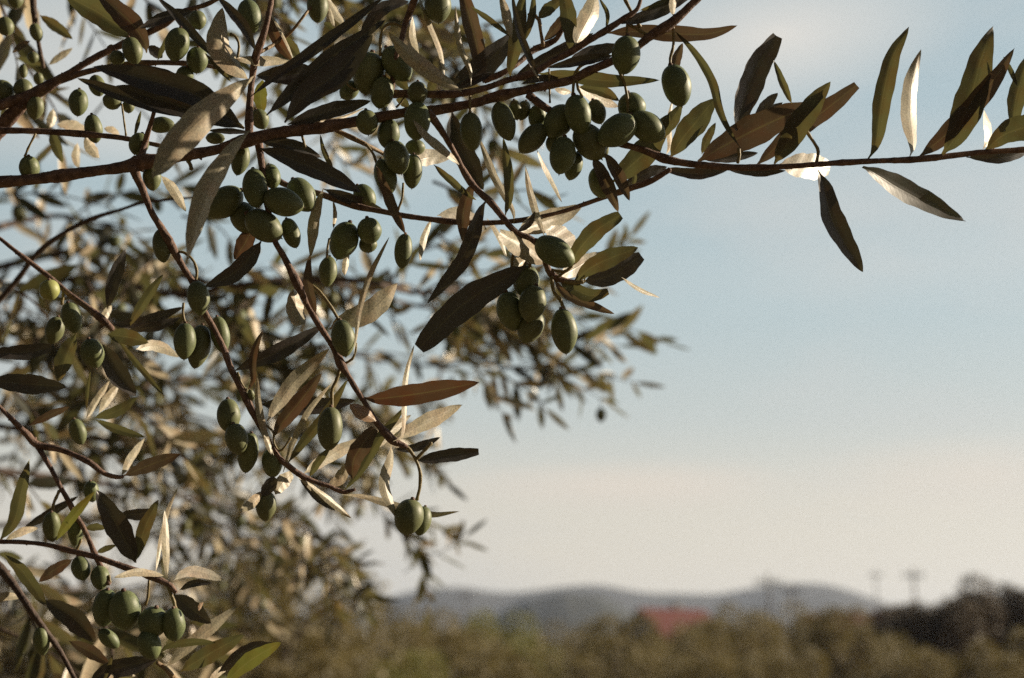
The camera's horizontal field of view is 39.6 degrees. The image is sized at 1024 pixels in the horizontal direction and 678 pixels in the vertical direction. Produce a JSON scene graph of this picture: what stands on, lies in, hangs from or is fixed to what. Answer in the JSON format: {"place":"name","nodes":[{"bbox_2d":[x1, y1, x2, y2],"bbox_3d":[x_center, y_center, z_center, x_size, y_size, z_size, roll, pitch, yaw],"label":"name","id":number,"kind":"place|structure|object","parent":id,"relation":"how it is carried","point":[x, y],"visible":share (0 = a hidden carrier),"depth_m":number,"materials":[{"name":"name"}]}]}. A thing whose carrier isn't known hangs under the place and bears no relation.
{"place":"outdoors","nodes":[
{"label":"outdoors","id":0,"kind":"place"},
{"bbox_2d":[3,583,893,674],"bbox_3d":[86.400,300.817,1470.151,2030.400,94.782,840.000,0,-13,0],"label":"hills","id":1,"kind":"structure","parent":0,"point":[815,597],"depth_m":1362.73,"materials":[{"name":"grey"}]},
{"bbox_2d":[0,0,1023,616],"label":"sky","id":2,"kind":"structure","parent":0,"point":[825,420],"materials":[{"name":"blue"}]},
{"bbox_2d":[443,592,632,673],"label":"hill","id":3,"kind":"structure","parent":0,"point":[572,609],"depth_m":737.00,"materials":[{"name":"grey"}]},
{"bbox_2d":[614,603,734,677],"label":"house","id":4,"kind":"structure","parent":0,"point":[668,618],"depth_m":128.09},
{"bbox_3d":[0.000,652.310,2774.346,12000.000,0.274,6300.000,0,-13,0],"label":"ground","id":5,"kind":"structure","parent":0,"visible":0},
{"bbox_2d":[0,585,116,677],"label":"olive tree","id":6,"kind":"object","parent":5,"relation":"on","point":[6,665],"visible":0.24,"depth_m":17.75,"materials":[{"name":"green plant"}]},
{"bbox_2d":[0,579,136,677],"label":"olive tree","id":7,"kind":"object","parent":5,"relation":"on","point":[119,651],"visible":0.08,"depth_m":19.21,"materials":[{"name":"green plant"}]},
{"bbox_2d":[76,592,210,677],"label":"olive tree","id":8,"kind":"object","parent":5,"relation":"on","point":[149,674],"visible":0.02,"depth_m":21.66,"materials":[{"name":"green plant"}]},
{"bbox_2d":[160,626,268,677],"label":"olive tree","id":9,"kind":"object","parent":5,"relation":"on","point":[212,670],"visible":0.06,"depth_m":23.48,"materials":[{"name":"green plant"}]},
{"bbox_2d":[141,527,406,677],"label":"olive tree","id":10,"kind":"object","parent":5,"relation":"on","point":[275,666],"visible":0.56,"depth_m":18.25,"materials":[{"name":"green plant"}]},
{"bbox_2d":[274,612,335,677],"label":"olive tree","id":11,"kind":"object","parent":5,"relation":"on","point":[293,662],"visible":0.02,"depth_m":63.34,"materials":[{"name":"green plant"}]},
{"bbox_2d":[241,625,387,677],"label":"olive tree","id":12,"kind":"object","parent":5,"relation":"on","point":[318,662],"visible":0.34,"depth_m":20.15,"materials":[{"name":"green plant"}]},
{"bbox_2d":[0,0,691,677],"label":"olive tree","id":13,"kind":"object","parent":5,"relation":"on","point":[198,478],"visible":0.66,"depth_m":2.00,"materials":[{"name":"green plant"}]},
{"bbox_2d":[296,603,445,677],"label":"olive tree","id":14,"kind":"object","parent":5,"relation":"on","point":[416,634],"visible":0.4,"depth_m":26.30,"materials":[{"name":"green plant"}]},
{"bbox_2d":[355,617,394,667],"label":"olive tree","id":15,"kind":"object","parent":5,"relation":"on","point":[384,630],"visible":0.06,"depth_m":72.57,"materials":[{"name":"green plant"}]},
{"bbox_2d":[366,647,450,677],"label":"olive tree","id":16,"kind":"object","parent":5,"relation":"on","point":[419,658],"visible":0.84,"depth_m":19.19,"materials":[{"name":"green plant"}]},
{"bbox_2d":[392,620,464,677],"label":"olive tree","id":17,"kind":"object","parent":5,"relation":"on","point":[430,645],"visible":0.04,"depth_m":68.17,"materials":[{"name":"green plant"}]},
{"bbox_2d":[369,607,516,677],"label":"olive tree","id":18,"kind":"object","parent":5,"relation":"on","point":[453,641],"visible":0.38,"depth_m":28.81,"materials":[{"name":"green plant"}]},
{"bbox_2d":[458,589,473,632],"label":"utility pole","id":19,"kind":"object","parent":5,"relation":"on","point":[465,594],"visible":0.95,"depth_m":167.47,"materials":[{"name":"grey wood"}]},
{"bbox_2d":[446,616,525,676],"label":"olive tree","id":20,"kind":"object","parent":5,"relation":"on","point":[503,633],"visible":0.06,"depth_m":73.50,"materials":[{"name":"green plant"}]},
{"bbox_2d":[432,638,559,677],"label":"olive tree","id":21,"kind":"object","parent":5,"relation":"on","point":[518,668],"visible":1,"depth_m":21.19,"materials":[{"name":"green plant"}]},
{"bbox_2d":[453,608,569,677],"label":"olive tree","id":22,"kind":"object","parent":5,"relation":"on","point":[520,645],"visible":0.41,"depth_m":32.20,"materials":[{"name":"green plant"}]},
{"bbox_2d":[0,0,1023,677],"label":"olive tree","id":23,"kind":"object","parent":5,"relation":"on","point":[200,110],"visible":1,"depth_m":0.85,"materials":[{"name":"green plant"}]},
{"bbox_2d":[514,633,561,676],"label":"olive tree","id":24,"kind":"object","parent":5,"relation":"on","point":[538,644],"visible":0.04,"depth_m":87.71,"materials":[{"name":"green plant"}]},
{"bbox_2d":[527,619,604,677],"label":"olive tree","id":25,"kind":"object","parent":5,"relation":"on","point":[563,646],"visible":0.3,"depth_m":35.02,"materials":[{"name":"green plant"}]},
{"bbox_2d":[555,630,601,676],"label":"olive tree","id":26,"kind":"object","parent":5,"relation":"on","point":[579,647],"visible":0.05,"depth_m":77.82,"materials":[{"name":"green plant"}]},
{"bbox_2d":[542,632,685,677],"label":"olive tree","id":27,"kind":"object","parent":5,"relation":"on","point":[647,662],"visible":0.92,"depth_m":22.43,"materials":[{"name":"green plant"}]},
{"bbox_2d":[569,612,671,677],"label":"olive tree","id":28,"kind":"object","parent":5,"relation":"on","point":[626,638],"visible":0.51,"depth_m":33.28,"materials":[{"name":"green plant"}]},
{"bbox_2d":[620,633,677,671],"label":"olive tree","id":29,"kind":"object","parent":5,"relation":"on","point":[661,643],"visible":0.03,"depth_m":76.08,"materials":[{"name":"green plant"}]},
{"bbox_2d":[629,624,739,677],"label":"olive tree","id":30,"kind":"object","parent":5,"relation":"on","point":[704,643],"visible":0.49,"depth_m":29.89,"materials":[{"name":"green plant"}]},
{"bbox_2d":[665,616,743,667],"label":"olive tree","id":31,"kind":"object","parent":5,"relation":"on","point":[672,628],"visible":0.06,"depth_m":73.23,"materials":[{"name":"green plant"}]},
{"bbox_2d":[659,653,770,677],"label":"olive tree","id":32,"kind":"object","parent":5,"relation":"on","point":[701,671],"visible":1,"depth_m":21.23,"materials":[{"name":"green plant"}]},
{"bbox_2d":[666,601,789,677],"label":"olive tree","id":33,"kind":"object","parent":5,"relation":"on","point":[755,646],"visible":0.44,"depth_m":36.77,"materials":[{"name":"green plant"}]},
{"bbox_2d":[736,607,790,677],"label":"olive tree","id":34,"kind":"object","parent":5,"relation":"on","point":[781,626],"visible":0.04,"depth_m":77.68,"materials":[{"name":"green plant"}]},
{"bbox_2d":[755,573,781,620],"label":"utility pole","id":35,"kind":"object","parent":5,"relation":"on","point":[768,582],"visible":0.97,"depth_m":93.74,"materials":[{"name":"grey wood"}]},
{"bbox_2d":[723,635,831,677],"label":"olive tree","id":36,"kind":"object","parent":5,"relation":"on","point":[803,667],"visible":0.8,"depth_m":23.11,"materials":[{"name":"green plant"}]},
{"bbox_2d":[781,582,802,634],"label":"utility pole","id":37,"kind":"object","parent":5,"relation":"on","point":[792,590],"visible":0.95,"depth_m":118.29,"materials":[{"name":"grey wood"}]},
{"bbox_2d":[736,598,852,677],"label":"olive tree","id":38,"kind":"object","parent":5,"relation":"on","point":[785,633],"visible":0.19,"depth_m":40.95,"materials":[{"name":"green plant"}]},
{"bbox_2d":[785,612,847,665],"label":"olive tree","id":39,"kind":"object","parent":5,"relation":"on","point":[833,623],"visible":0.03,"depth_m":83.25,"materials":[{"name":"green plant"}]},
{"bbox_2d":[787,604,896,677],"bbox_3d":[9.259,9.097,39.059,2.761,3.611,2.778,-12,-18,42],"label":"olive tree","id":40,"kind":"object","parent":5,"relation":"on","point":[835,658],"visible":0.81,"depth_m":39.08,"materials":[{"name":"green plant"}]},
{"bbox_2d":[868,570,881,610],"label":"utility pole","id":41,"kind":"object","parent":5,"relation":"on","point":[875,575],"visible":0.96,"depth_m":187.49,"materials":[{"name":"grey wood"}]},
{"bbox_2d":[841,603,935,677],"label":"dark tree","id":42,"kind":"object","parent":5,"relation":"on","point":[876,622],"visible":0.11,"depth_m":50.32,"materials":[{"name":"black plant"}]},
{"bbox_2d":[842,628,955,677],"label":"olive tree","id":43,"kind":"object","parent":5,"relation":"on","point":[930,660],"visible":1,"depth_m":24.89,"materials":[{"name":"green plant"}]},
{"bbox_2d":[876,600,943,675],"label":"dark tree","id":44,"kind":"object","parent":5,"relation":"on","point":[902,613],"visible":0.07,"depth_m":47.00,"materials":[{"name":"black plant"}]},
{"bbox_2d":[902,568,924,603],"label":"utility pole","id":45,"kind":"object","parent":5,"relation":"on","point":[913,575],"visible":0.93,"depth_m":118.55,"materials":[{"name":"grey wood"}]},
{"bbox_2d":[893,596,998,677],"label":"dark tree","id":46,"kind":"object","parent":5,"relation":"on","point":[942,633],"visible":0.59,"depth_m":42.48,"materials":[{"name":"green plant"}]},
{"bbox_2d":[912,636,1023,677],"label":"olive tree","id":47,"kind":"object","parent":5,"relation":"on","point":[992,665],"visible":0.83,"depth_m":26.06,"materials":[{"name":"green plant"}]},
{"bbox_2d":[949,572,1021,677],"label":"dark tree","id":48,"kind":"object","parent":5,"relation":"on","point":[996,625],"visible":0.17,"depth_m":44.46,"materials":[{"name":"green plant"}]},
{"bbox_2d":[955,581,1023,664],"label":"dark tree","id":49,"kind":"object","parent":5,"relation":"on","point":[1013,601],"visible":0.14,"depth_m":45.76,"materials":[{"name":"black plant"}]},
{"bbox_2d":[986,625,1023,677],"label":"olive tree","id":50,"kind":"object","parent":5,"relation":"on","point":[1014,650],"visible":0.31,"depth_m":27.05,"materials":[{"name":"green plant"}]}
]}

